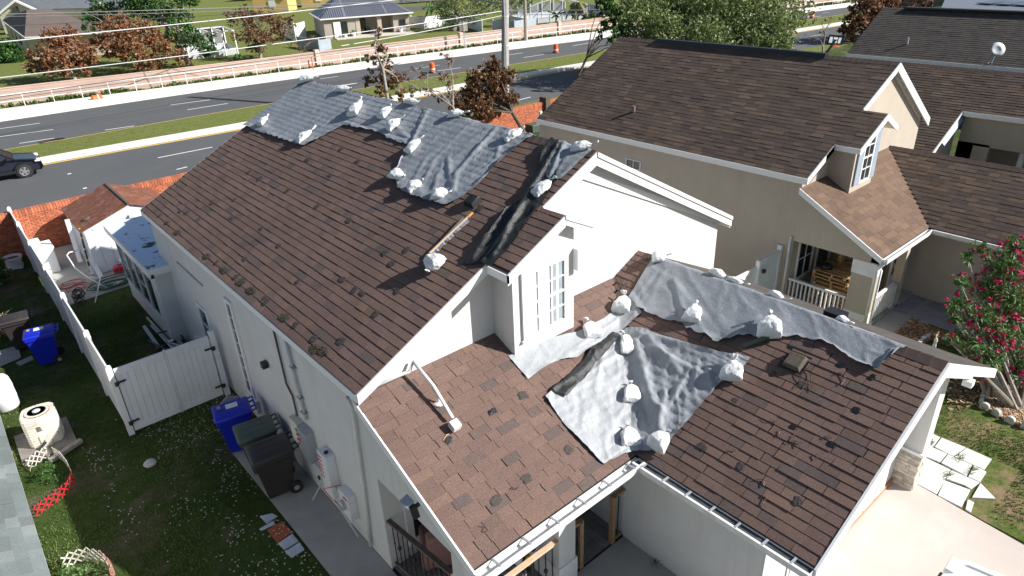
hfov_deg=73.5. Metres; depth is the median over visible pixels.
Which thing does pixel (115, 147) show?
median kerb
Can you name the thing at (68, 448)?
plank
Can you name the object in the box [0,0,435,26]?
power line
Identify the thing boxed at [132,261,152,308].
window
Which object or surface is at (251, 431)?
wheeled bin
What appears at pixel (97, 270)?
trim board
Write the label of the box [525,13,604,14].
power line
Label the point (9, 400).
barrel
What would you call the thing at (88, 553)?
lattice edging
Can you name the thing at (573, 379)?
valley tarp liner
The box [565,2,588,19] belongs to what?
palm tree
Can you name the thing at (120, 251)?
window
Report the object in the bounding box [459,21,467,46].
road sign
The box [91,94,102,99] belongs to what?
traffic drum
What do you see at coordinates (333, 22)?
house
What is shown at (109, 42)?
tree
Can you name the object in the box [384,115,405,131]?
sandbag
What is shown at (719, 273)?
sandbag
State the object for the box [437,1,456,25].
tree
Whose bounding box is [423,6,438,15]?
palm tree
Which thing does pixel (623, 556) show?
front walk
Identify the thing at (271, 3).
window
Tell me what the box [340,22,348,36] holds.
sliding door
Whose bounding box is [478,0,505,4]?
power line
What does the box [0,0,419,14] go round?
power line
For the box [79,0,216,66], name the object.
tree
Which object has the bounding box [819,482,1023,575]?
driveway
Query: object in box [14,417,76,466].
equipment pad
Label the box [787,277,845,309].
white railing
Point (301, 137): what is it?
sandbag
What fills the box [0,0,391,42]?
power line
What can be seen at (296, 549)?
tile
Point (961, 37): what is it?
house
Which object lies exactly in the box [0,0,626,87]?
lawn
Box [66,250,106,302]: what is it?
tube frame
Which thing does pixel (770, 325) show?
sandbag
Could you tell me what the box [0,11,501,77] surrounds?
power line
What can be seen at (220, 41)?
screen enclosure
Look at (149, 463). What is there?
rock
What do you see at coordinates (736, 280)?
sandbag
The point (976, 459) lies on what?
paving slab
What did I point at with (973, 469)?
weed
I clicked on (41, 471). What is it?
weed clump
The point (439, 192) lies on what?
sandbag
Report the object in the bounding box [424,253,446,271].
sandbag
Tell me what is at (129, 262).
window
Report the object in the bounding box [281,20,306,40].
vinyl fence
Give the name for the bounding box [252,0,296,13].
house
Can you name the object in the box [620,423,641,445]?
sandbag
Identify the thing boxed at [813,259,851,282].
pallet
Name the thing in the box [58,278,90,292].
extension cord
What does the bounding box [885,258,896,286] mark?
storm door
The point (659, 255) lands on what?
sandbag
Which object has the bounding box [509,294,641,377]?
valley strip tarp
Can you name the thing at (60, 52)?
tree
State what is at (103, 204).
shed
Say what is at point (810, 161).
house
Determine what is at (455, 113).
sandbag
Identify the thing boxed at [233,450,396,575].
side path
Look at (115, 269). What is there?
fuel can
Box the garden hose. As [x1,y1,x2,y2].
[86,264,127,290]
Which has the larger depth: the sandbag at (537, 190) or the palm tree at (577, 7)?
the palm tree at (577, 7)
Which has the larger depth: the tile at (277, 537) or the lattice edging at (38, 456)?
the lattice edging at (38, 456)
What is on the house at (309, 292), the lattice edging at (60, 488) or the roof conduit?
the roof conduit
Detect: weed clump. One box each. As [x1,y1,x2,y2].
[30,460,64,484]
[60,560,106,575]
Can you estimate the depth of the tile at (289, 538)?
13.63 m
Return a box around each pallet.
[809,296,842,309]
[810,290,844,305]
[810,293,843,307]
[811,282,846,295]
[812,267,850,286]
[812,285,845,300]
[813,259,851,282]
[813,274,848,290]
[813,278,847,294]
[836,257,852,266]
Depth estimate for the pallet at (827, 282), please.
20.73 m
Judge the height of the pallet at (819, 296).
0.120 m
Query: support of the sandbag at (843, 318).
on the garage ridge tarp at (666, 289)
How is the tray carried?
on the ground at (22, 289)
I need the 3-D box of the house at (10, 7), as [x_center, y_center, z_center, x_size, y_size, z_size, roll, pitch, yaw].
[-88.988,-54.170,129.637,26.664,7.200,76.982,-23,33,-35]
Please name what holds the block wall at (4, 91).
on the ground at (22, 289)
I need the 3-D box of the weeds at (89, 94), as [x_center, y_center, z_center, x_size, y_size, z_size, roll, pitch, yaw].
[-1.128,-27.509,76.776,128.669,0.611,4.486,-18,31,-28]
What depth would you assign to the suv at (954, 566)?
11.38 m
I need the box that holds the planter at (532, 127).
[525,122,538,133]
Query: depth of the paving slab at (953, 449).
15.31 m
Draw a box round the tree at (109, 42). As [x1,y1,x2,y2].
[88,10,192,71]
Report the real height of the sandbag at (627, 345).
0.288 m
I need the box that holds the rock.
[143,458,156,467]
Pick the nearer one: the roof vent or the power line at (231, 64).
the roof vent
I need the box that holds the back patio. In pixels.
[51,244,129,305]
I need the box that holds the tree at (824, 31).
[811,13,835,51]
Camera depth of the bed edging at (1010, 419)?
16.17 m
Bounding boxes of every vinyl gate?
[113,329,230,430]
[736,244,783,290]
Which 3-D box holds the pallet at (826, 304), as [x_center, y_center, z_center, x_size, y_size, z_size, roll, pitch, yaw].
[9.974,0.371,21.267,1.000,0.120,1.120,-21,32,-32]
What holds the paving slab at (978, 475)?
on the front lawn at (999, 478)
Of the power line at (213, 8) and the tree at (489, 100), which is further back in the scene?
the power line at (213, 8)
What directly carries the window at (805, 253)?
in the house at (810, 161)
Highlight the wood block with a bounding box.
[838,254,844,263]
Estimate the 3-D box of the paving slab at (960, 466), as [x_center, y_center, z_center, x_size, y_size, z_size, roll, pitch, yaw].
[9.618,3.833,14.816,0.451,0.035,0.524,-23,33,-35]
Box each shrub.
[0,34,25,63]
[0,255,11,284]
[0,308,11,337]
[227,53,242,61]
[580,14,590,19]
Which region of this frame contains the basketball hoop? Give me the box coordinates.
[825,34,843,52]
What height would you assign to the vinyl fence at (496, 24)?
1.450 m
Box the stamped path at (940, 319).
[892,295,1023,353]
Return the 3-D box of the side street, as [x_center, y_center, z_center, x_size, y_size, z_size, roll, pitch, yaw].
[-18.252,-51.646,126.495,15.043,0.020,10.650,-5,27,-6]
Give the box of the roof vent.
[823,306,848,318]
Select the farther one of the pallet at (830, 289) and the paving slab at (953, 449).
the pallet at (830, 289)
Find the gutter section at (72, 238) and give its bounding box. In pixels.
[65,219,82,261]
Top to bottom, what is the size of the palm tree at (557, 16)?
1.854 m
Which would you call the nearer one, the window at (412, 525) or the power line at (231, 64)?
the window at (412, 525)
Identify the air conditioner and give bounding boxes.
[17,402,64,466]
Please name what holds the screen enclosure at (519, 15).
on the lawn at (14, 69)
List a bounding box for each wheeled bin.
[22,323,64,365]
[211,396,256,452]
[232,413,281,474]
[244,431,303,498]
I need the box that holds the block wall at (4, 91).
[0,0,844,105]
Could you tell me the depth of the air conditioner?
16.43 m
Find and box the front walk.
[577,536,676,575]
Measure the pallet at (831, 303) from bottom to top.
0.120 m
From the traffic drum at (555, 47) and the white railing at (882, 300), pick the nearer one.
the white railing at (882, 300)
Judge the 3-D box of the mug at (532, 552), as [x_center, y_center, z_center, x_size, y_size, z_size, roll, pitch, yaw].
[0.379,4.657,12.176,0.270,0.156,0.191,-23,33,-35]
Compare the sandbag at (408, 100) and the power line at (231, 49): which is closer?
the sandbag at (408, 100)
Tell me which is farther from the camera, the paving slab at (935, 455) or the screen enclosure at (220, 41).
the screen enclosure at (220, 41)
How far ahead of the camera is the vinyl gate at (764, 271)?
20.69 m
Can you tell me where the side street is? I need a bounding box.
[404,6,434,10]
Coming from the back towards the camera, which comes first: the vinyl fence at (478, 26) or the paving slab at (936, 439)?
the vinyl fence at (478, 26)
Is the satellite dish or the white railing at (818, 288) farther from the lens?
the satellite dish
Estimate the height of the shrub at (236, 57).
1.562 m
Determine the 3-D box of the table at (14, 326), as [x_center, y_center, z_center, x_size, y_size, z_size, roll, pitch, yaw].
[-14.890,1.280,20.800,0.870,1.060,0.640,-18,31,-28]
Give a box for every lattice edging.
[25,447,49,470]
[33,448,74,516]
[60,547,114,575]
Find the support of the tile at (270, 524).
on the ground at (22, 289)
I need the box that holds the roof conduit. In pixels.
[378,360,461,442]
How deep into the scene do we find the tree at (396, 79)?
35.85 m
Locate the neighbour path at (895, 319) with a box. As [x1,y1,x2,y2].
[873,301,939,334]
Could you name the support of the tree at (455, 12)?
on the lawn at (14, 69)
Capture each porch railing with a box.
[386,518,452,575]
[505,538,558,575]
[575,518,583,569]
[608,487,625,544]
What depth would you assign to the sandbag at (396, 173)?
14.99 m
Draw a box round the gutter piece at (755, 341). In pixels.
[744,336,769,347]
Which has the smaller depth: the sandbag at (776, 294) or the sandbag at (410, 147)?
the sandbag at (776, 294)
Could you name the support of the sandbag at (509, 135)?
on the draped tarp at (459, 156)
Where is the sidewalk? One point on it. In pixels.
(20, 112)
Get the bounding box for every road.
[0,0,938,149]
[0,23,867,213]
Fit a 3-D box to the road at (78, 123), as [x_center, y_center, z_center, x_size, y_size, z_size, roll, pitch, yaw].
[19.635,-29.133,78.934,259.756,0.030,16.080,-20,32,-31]
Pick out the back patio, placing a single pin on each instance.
(68, 272)
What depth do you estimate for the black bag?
20.78 m
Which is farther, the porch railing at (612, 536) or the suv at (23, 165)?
the suv at (23, 165)
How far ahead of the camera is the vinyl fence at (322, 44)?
79.27 m
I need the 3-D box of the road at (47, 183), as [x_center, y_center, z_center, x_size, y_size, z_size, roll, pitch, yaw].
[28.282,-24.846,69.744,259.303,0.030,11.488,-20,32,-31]
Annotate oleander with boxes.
[942,232,1023,410]
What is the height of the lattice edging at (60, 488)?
0.308 m
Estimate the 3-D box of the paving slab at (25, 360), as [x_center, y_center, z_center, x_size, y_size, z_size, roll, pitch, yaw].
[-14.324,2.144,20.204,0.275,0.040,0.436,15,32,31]
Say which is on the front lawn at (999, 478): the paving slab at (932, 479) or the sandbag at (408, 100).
the paving slab at (932, 479)
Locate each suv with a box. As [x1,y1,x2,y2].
[0,149,43,177]
[582,4,604,16]
[937,557,1003,575]
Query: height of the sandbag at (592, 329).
0.290 m
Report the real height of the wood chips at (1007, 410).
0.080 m
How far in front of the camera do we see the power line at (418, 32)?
55.51 m
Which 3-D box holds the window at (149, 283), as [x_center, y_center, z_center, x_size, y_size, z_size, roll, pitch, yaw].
[-10.778,0.201,20.564,0.048,1.400,1.020,-23,33,-35]
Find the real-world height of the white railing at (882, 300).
0.765 m
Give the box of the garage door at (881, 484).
[785,464,890,575]
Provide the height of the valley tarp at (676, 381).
1.147 m
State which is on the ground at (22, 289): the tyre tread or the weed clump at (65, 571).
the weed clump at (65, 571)
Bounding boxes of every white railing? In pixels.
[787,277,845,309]
[872,283,894,318]
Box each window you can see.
[11,6,19,12]
[115,243,134,287]
[123,251,143,297]
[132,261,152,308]
[141,271,164,320]
[195,301,211,344]
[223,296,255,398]
[268,0,275,6]
[399,19,405,25]
[403,506,421,546]
[520,254,566,340]
[626,158,640,170]
[793,242,814,278]
[858,134,877,183]
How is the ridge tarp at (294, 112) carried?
on the house at (309, 292)
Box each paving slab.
[0,347,20,366]
[16,356,33,365]
[917,458,949,494]
[926,448,946,462]
[930,434,939,446]
[934,438,964,456]
[938,481,969,507]
[941,454,971,476]
[946,470,978,489]
[955,448,991,469]
[965,500,973,512]
[968,466,985,482]
[972,483,994,498]
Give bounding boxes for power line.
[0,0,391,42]
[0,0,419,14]
[0,0,432,16]
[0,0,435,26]
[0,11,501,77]
[0,30,501,96]
[1,33,498,99]
[341,15,501,45]
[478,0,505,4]
[509,9,599,10]
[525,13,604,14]
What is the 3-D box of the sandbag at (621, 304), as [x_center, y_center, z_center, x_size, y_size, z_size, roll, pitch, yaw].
[2.287,0.292,14.101,0.386,0.364,0.449,10,30,24]
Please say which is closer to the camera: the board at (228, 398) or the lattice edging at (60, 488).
the lattice edging at (60, 488)
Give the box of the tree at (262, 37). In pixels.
[219,4,296,58]
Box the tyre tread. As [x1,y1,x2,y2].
[38,138,65,143]
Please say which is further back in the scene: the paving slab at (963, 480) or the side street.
the side street
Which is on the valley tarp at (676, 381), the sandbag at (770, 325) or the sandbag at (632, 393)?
the sandbag at (632, 393)
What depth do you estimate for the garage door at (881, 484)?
13.78 m
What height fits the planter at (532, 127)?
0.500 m
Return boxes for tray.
[4,262,23,270]
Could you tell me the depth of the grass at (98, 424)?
16.25 m
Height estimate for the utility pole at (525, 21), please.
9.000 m
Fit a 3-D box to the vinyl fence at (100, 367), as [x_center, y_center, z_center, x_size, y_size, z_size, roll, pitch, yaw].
[-14.522,0.216,21.831,0.130,2.000,15.730,-23,33,-35]
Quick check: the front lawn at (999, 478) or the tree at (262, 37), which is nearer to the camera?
the front lawn at (999, 478)
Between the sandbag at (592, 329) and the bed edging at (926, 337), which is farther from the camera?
the bed edging at (926, 337)
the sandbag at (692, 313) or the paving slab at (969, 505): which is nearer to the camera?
the sandbag at (692, 313)
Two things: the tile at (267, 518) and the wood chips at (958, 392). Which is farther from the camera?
the wood chips at (958, 392)
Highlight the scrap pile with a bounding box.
[142,317,187,349]
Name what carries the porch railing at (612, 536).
on the house at (309, 292)
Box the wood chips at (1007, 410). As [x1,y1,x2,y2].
[979,383,1023,427]
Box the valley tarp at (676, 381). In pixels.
[546,327,749,462]
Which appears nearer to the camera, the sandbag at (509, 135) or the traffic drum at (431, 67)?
the sandbag at (509, 135)
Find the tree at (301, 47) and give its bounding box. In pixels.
[288,35,314,52]
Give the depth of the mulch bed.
19.26 m
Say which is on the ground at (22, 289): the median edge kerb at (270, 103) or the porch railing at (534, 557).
the median edge kerb at (270, 103)
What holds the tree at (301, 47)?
on the lawn at (14, 69)
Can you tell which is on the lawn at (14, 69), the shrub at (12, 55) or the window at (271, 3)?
the shrub at (12, 55)
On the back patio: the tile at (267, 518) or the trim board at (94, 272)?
the trim board at (94, 272)
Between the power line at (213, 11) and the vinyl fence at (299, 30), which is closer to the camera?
the power line at (213, 11)
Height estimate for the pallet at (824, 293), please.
0.120 m
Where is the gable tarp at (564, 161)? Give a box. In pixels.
[546,140,591,178]
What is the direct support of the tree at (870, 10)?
on the verge
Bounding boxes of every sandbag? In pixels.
[256,114,268,125]
[295,125,315,143]
[296,74,317,84]
[334,85,351,91]
[346,96,362,116]
[376,104,391,118]
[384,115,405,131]
[386,168,405,179]
[403,97,419,103]
[403,135,424,153]
[406,178,423,193]
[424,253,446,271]
[430,187,451,200]
[447,109,469,117]
[503,125,524,142]
[530,175,556,197]
[570,140,598,151]
[583,317,602,338]
[611,290,630,313]
[620,330,633,353]
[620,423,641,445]
[623,380,641,402]
[647,428,671,454]
[652,250,672,262]
[681,300,701,322]
[708,268,730,278]
[719,353,743,380]
[726,276,749,284]
[756,309,781,338]
[767,290,791,299]
[835,315,854,323]
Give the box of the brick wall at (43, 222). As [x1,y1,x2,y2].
[0,46,775,258]
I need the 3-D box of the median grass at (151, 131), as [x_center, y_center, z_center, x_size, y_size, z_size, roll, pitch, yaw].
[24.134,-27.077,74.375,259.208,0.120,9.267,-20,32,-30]
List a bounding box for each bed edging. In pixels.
[919,333,958,346]
[978,392,985,403]
[979,402,1023,428]
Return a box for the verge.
[22,39,857,255]
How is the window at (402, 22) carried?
in the house at (333, 22)
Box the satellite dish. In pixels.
[987,42,1004,63]
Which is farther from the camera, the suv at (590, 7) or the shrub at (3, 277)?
the suv at (590, 7)
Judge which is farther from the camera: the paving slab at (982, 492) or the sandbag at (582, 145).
the paving slab at (982, 492)
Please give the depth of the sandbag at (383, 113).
17.34 m
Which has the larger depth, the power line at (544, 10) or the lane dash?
the power line at (544, 10)
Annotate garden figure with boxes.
[932,331,939,346]
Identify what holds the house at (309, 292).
on the ground at (22, 289)
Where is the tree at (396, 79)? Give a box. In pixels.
[359,26,407,102]
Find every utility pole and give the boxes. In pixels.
[501,0,508,101]
[523,0,526,40]
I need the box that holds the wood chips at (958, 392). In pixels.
[946,354,995,409]
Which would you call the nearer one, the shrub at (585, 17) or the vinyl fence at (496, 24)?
the vinyl fence at (496, 24)
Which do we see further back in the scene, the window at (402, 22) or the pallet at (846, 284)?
the window at (402, 22)
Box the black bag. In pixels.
[819,262,832,269]
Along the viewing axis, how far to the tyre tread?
44.61 m
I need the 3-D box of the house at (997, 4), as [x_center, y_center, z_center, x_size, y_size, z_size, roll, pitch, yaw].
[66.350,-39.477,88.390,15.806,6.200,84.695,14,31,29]
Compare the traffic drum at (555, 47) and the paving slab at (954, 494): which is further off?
the traffic drum at (555, 47)
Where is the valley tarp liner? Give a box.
[552,332,620,395]
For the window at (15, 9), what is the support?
in the house at (10, 7)
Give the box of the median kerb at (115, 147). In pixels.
[40,6,941,163]
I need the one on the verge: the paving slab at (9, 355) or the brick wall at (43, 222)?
the brick wall at (43, 222)
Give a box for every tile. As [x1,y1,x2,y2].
[260,513,277,523]
[260,521,274,530]
[267,521,291,542]
[278,534,298,549]
[286,542,303,557]
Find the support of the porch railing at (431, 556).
attached to the house at (309, 292)
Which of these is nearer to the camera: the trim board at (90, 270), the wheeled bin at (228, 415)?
the wheeled bin at (228, 415)
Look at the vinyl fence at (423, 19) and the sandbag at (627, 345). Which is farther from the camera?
the vinyl fence at (423, 19)
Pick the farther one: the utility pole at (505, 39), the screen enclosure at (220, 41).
the screen enclosure at (220, 41)
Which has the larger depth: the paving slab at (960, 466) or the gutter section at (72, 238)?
the gutter section at (72, 238)
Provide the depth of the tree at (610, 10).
52.48 m
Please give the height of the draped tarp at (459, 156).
1.117 m
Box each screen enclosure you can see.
[175,26,238,58]
[509,0,586,23]
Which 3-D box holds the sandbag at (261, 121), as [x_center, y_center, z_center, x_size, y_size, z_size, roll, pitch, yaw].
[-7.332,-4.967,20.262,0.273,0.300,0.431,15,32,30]
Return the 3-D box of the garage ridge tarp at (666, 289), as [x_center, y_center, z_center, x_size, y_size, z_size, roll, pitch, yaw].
[4.373,0.546,12.826,1.440,0.610,5.157,-23,33,-35]
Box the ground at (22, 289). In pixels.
[0,43,1023,575]
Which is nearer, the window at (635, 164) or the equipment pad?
the equipment pad
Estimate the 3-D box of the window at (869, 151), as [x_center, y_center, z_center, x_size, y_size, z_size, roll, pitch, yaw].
[10.507,-3.884,20.243,0.670,1.520,0.048,-23,33,-35]
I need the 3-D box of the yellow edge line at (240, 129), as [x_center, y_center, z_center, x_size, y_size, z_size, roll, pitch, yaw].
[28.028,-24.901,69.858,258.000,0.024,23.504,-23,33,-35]
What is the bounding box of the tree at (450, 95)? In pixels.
[404,51,458,109]
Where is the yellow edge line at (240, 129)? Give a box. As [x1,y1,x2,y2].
[43,24,847,164]
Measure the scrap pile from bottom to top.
0.394 m
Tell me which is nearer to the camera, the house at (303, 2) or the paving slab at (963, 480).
the paving slab at (963, 480)
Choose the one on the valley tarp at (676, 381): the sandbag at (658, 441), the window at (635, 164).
the sandbag at (658, 441)
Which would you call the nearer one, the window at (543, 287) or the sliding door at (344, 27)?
the window at (543, 287)
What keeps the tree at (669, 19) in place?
on the verge
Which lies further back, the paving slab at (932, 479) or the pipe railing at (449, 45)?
the pipe railing at (449, 45)
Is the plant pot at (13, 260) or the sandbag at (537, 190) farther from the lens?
the plant pot at (13, 260)
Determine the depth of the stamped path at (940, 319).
20.64 m
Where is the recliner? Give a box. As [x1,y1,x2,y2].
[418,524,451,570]
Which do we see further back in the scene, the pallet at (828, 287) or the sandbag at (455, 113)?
the pallet at (828, 287)
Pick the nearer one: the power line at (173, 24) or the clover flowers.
the clover flowers
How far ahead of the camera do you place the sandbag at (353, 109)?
18.13 m
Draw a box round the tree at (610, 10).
[576,0,632,78]
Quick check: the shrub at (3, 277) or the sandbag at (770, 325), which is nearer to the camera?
the sandbag at (770, 325)
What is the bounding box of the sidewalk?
[0,3,857,121]
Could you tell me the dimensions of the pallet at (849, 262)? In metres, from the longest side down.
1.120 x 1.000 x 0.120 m
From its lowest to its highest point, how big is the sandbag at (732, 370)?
0.360 m
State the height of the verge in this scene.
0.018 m
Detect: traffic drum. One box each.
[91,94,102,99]
[428,62,435,72]
[552,43,558,52]
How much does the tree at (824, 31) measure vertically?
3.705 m
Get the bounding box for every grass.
[0,289,323,575]
[6,0,943,156]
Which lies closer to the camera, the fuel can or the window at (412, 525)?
the window at (412, 525)
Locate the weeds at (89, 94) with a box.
[0,0,856,108]
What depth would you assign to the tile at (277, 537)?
13.88 m
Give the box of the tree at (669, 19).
[603,0,820,49]
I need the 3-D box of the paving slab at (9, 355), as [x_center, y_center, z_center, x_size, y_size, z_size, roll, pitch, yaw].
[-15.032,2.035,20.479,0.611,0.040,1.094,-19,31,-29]
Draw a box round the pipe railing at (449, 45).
[0,0,850,105]
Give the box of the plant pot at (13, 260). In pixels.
[2,253,21,267]
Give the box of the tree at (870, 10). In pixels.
[837,0,933,42]
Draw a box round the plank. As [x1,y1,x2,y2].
[48,438,82,462]
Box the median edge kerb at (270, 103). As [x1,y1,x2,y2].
[4,0,939,149]
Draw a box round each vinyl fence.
[6,207,134,435]
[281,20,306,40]
[296,35,331,50]
[410,14,453,28]
[454,14,482,31]
[492,17,535,29]
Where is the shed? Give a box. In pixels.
[60,182,158,272]
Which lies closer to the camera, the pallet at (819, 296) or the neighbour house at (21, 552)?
the neighbour house at (21, 552)
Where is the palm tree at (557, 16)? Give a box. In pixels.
[548,9,565,22]
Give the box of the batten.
[423,212,472,260]
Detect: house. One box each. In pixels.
[0,0,128,34]
[0,416,50,575]
[1,8,111,58]
[103,80,996,575]
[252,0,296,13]
[301,0,328,6]
[309,0,415,39]
[536,37,1023,324]
[846,6,1023,72]
[863,58,1023,167]
[941,0,1023,10]
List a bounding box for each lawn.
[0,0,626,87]
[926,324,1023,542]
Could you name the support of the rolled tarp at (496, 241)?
on the house at (309, 292)
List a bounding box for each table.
[0,309,32,349]
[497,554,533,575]
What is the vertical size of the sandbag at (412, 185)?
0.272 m
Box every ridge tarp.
[242,81,423,144]
[628,258,905,367]
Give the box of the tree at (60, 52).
[21,23,100,78]
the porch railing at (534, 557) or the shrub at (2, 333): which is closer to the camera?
the porch railing at (534, 557)
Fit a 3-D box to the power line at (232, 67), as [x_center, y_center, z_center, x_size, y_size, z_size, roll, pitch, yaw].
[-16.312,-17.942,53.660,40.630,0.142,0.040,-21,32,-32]
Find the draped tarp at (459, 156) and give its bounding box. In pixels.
[395,107,535,203]
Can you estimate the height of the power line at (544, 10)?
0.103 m
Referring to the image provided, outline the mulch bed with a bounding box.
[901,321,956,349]
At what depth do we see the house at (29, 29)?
86.03 m
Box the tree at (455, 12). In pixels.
[424,0,533,30]
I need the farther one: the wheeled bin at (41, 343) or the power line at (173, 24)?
the power line at (173, 24)
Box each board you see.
[80,244,93,274]
[81,242,96,276]
[82,247,102,276]
[220,396,238,403]
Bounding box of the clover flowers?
[82,382,321,575]
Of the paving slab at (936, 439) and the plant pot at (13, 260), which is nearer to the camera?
the paving slab at (936, 439)
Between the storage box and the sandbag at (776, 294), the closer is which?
the sandbag at (776, 294)
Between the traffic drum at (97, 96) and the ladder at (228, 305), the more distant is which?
the traffic drum at (97, 96)
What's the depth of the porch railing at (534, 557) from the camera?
11.61 m
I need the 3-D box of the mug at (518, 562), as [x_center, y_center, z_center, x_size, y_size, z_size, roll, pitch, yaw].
[0.134,4.738,12.038,0.270,0.156,0.191,-23,33,-35]
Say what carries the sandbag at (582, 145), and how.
on the gable tarp at (564, 161)
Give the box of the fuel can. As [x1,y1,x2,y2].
[113,264,123,274]
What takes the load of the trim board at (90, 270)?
on the back patio
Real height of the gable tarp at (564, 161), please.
0.478 m
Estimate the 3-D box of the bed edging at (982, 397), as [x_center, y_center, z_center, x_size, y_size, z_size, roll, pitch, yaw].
[11.790,2.553,17.050,0.145,0.146,1.216,22,36,39]
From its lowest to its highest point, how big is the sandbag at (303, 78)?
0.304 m
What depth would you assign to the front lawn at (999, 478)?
14.95 m
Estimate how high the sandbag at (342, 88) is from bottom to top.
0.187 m
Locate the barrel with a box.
[0,373,19,412]
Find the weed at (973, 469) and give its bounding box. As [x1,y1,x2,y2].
[968,465,979,473]
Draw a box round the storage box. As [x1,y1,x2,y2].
[29,238,60,273]
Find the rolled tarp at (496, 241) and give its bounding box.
[463,137,561,264]
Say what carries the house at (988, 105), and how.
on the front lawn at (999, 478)
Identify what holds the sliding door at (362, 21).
in the house at (333, 22)
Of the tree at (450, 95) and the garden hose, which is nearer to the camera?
the garden hose
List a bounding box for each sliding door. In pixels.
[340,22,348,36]
[359,18,365,32]
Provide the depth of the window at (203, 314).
18.25 m
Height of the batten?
0.641 m
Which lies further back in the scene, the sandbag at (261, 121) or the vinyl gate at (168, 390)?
the sandbag at (261, 121)

